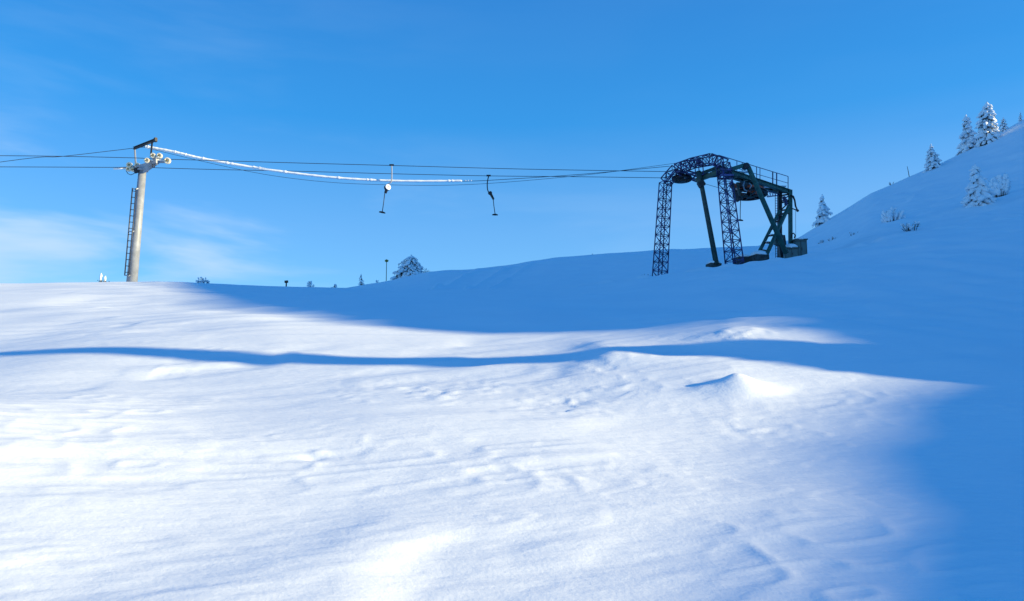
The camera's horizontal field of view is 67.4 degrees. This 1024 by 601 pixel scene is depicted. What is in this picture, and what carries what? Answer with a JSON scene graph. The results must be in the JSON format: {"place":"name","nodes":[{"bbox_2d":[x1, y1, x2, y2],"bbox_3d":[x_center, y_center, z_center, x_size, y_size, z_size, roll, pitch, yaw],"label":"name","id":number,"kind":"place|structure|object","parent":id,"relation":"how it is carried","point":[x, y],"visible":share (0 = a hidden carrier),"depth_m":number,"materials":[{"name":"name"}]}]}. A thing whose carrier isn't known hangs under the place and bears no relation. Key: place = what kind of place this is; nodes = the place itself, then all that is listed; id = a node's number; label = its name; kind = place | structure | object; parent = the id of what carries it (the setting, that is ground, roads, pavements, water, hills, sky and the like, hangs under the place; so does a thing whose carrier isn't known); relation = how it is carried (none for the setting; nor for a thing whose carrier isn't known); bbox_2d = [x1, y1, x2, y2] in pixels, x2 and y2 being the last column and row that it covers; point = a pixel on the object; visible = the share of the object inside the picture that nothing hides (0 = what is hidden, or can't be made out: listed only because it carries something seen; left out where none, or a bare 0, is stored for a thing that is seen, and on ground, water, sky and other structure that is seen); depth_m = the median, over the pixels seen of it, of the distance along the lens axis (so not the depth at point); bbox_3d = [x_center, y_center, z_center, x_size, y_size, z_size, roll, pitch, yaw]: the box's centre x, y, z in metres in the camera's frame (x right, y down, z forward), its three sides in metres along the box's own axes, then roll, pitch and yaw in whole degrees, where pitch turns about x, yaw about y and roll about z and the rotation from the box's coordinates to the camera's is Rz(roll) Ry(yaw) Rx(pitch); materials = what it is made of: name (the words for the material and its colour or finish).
{"place":"outdoors","nodes":[
{"label":"outdoors","id":0,"kind":"place"},
{"bbox_2d":[0,120,1023,600],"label":"snow ground","id":1,"kind":"structure","parent":0,"point":[838,416],"depth_m":7.66,"materials":[{"name":"white snow"}]},
{"bbox_2d":[113,137,170,281],"bbox_3d":[-22.445,-5.095,46.246,4.261,9.279,0.918,-4,-8,28],"label":"lift pylon","id":2,"kind":"object","parent":1,"relation":"on","point":[141,170],"visible":1,"depth_m":46.09,"materials":[{"name":"metal"}]},
{"bbox_2d":[2,147,141,161],"bbox_3d":[-43.389,-5.371,43.989,42.304,8.918,0.847,1,-7,-7],"label":"cable","id":3,"kind":"object","parent":2,"relation":"attached to","point":[71,155],"visible":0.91,"depth_m":46.62,"materials":[{"name":"metal"}]},
{"bbox_2d":[0,155,670,171],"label":"haul rope","id":4,"kind":"object","parent":2,"relation":"attached to","point":[343,164],"visible":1,"depth_m":47.58,"materials":[{"name":"metal"}]},
{"bbox_2d":[379,164,393,213],"bbox_3d":[-7.796,-6.952,47.731,0.852,3.132,0.324,2,-7,-17],"label":"bar hanger","id":5,"kind":"object","parent":4,"relation":"hanging from","point":[387,187],"visible":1,"depth_m":47.68,"materials":[{"name":"metal"}]},
{"bbox_2d":[78,167,655,177],"bbox_3d":[-26.503,-7.566,46.282,75.214,2.739,0.854,1,-7,-9],"label":"haul rope","id":6,"kind":"object","parent":2,"relation":"attached to","point":[370,173],"visible":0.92,"depth_m":49.26,"materials":[{"name":"metal"}]},
{"bbox_2d":[486,175,497,215],"bbox_3d":[-1.289,-6.862,50.054,0.761,2.717,0.266,0,-7,0],"label":"bar hanger","id":7,"kind":"object","parent":6,"relation":"hanging from","point":[490,194],"visible":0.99,"depth_m":49.96,"materials":[{"name":"metal"}]},
{"bbox_2d":[145,145,668,181],"bbox_3d":[-5.998,-8.302,48.396,32.936,1.843,0.330,1,-7,-7],"label":"snow laden cable","id":8,"kind":"object","parent":2,"relation":"attached to","point":[262,168],"visible":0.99,"depth_m":47.54,"materials":[{"name":"snow"}]},
{"bbox_2d":[144,147,673,185],"bbox_3d":[-5.526,-8.397,48.972,34.151,2.320,0.190,1,-7,-7],"label":"cable","id":9,"kind":"object","parent":2,"relation":"attached to","point":[414,185],"visible":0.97,"depth_m":48.72,"materials":[{"name":"metal"}]},
{"bbox_2d":[195,277,209,282],"bbox_3d":[-19.288,-1.152,48.004,0.822,0.609,0.828,0,-7,0],"label":"snowy shrub","id":10,"kind":"object","parent":1,"relation":"on","point":[203,281],"visible":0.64,"depth_m":47.78,"materials":[{"name":"white snow"}]},
{"bbox_2d":[359,275,364,285],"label":"snowy spruce","id":11,"kind":"object","parent":1,"relation":"on","point":[361,282],"visible":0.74,"depth_m":99.98,"materials":[{"name":"white plant"}]},
{"bbox_2d":[390,254,423,279],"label":"snowy spruce","id":12,"kind":"object","parent":1,"relation":"on","point":[410,265],"visible":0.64,"depth_m":101.38,"materials":[{"name":"white plant"}]},
{"bbox_2d":[706,260,721,266],"bbox_3d":[12.647,-1.852,48.130,0.863,1.362,0.854,0,-7,0],"label":"concrete footing","id":13,"kind":"object","parent":1,"relation":"on","point":[710,263],"visible":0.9,"depth_m":47.86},
{"bbox_2d":[652,153,798,275],"bbox_3d":[15.562,-5.474,51.148,11.449,8.404,5.448,3,-8,-22],"label":"lift drive station","id":14,"kind":"object","parent":1,"relation":"on","point":[753,186],"visible":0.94,"depth_m":50.56,"materials":[{"name":"blue paint"}]},
{"bbox_2d":[735,187,742,220],"bbox_3d":[14.601,-6.232,49.736,0.744,2.223,0.284,0,-7,0],"label":"bar hanger","id":15,"kind":"object","parent":14,"relation":"hanging from","point":[741,198],"visible":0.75,"depth_m":49.66,"materials":[{"name":"metal"}]},
{"bbox_2d":[734,254,749,264],"bbox_3d":[15.233,-2.308,50.693,1.032,1.491,1.123,0,-7,0],"label":"concrete footing","id":16,"kind":"object","parent":1,"relation":"on","point":[746,258],"visible":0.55,"depth_m":50.31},
{"bbox_2d":[749,250,768,261],"bbox_3d":[16.102,-2.468,50.065,1.040,1.582,1.205,2,-7,-15],"label":"concrete footing","id":17,"kind":"object","parent":1,"relation":"on","point":[759,255],"visible":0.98,"depth_m":49.65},
{"bbox_2d":[783,244,799,257],"bbox_3d":[18.484,-2.890,50.883,1.011,1.787,0.878,-1,-7,11],"label":"control cabinet","id":18,"kind":"object","parent":1,"relation":"on","point":[793,250],"visible":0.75,"depth_m":50.56,"materials":[{"name":"metal"}]},
{"bbox_2d":[792,238,807,255],"bbox_3d":[19.561,-3.177,52.212,0.931,2.150,1.137,-1,-7,9],"label":"control cabinet","id":19,"kind":"object","parent":1,"relation":"on","point":[801,243],"visible":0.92,"depth_m":51.82,"materials":[{"name":"metal"}]},
{"bbox_2d":[812,194,832,227],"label":"snowy spruce","id":20,"kind":"object","parent":1,"relation":"on","point":[823,212],"visible":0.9,"depth_m":97.73,"materials":[{"name":"white plant"}]},
{"bbox_2d":[880,206,905,221],"bbox_3d":[32.377,-7.191,65.289,2.012,1.604,1.951,0,-7,0],"label":"snowy shrub","id":21,"kind":"object","parent":1,"relation":"on","point":[891,214],"visible":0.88,"depth_m":64.87,"materials":[{"name":"white snow"}]},
{"bbox_2d":[900,220,919,230],"bbox_3d":[26.612,-4.900,51.261,1.184,0.881,1.217,-4,-8,28],"label":"snowy shrub","id":22,"kind":"object","parent":1,"relation":"on","point":[908,226],"visible":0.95,"depth_m":51.07,"materials":[{"name":"white snow"}]},
{"bbox_2d":[923,144,941,172],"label":"snowy spruce","id":23,"kind":"object","parent":1,"relation":"on","point":[932,159],"visible":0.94,"depth_m":97.07,"materials":[{"name":"white plant"}]},
{"bbox_2d":[955,115,977,155],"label":"snowy spruce","id":24,"kind":"object","parent":1,"relation":"on","point":[968,139],"visible":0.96,"depth_m":101.60,"materials":[{"name":"white plant"}]},
{"bbox_2d":[960,164,996,207],"bbox_3d":[33.941,-8.058,55.984,2.471,3.909,2.301,0,-7,0],"label":"snowy spruce","id":25,"kind":"object","parent":1,"relation":"on","point":[979,190],"visible":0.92,"depth_m":55.55,"materials":[{"name":"white plant"}]},
{"bbox_2d":[974,102,1000,146],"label":"snowy spruce","id":26,"kind":"object","parent":1,"relation":"on","point":[988,131],"visible":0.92,"depth_m":97.43,"materials":[{"name":"white plant"}]},
{"bbox_2d":[987,173,1011,197],"bbox_3d":[39.294,-9.199,61.896,1.697,2.133,2.333,-5,-8,33],"label":"snowy shrub","id":27,"kind":"object","parent":1,"relation":"on","point":[999,184],"visible":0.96,"depth_m":61.35,"materials":[{"name":"white snow"}]},
{"bbox_2d":[998,117,1008,133],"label":"snowy spruce","id":28,"kind":"object","parent":1,"relation":"on","point":[1003,127],"visible":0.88,"depth_m":102.03,"materials":[{"name":"white plant"}]},
{"bbox_2d":[0,0,1023,287],"label":"sky","id":29,"kind":"structure","parent":0,"point":[836,98],"materials":[{"name":"blue"}]}
]}

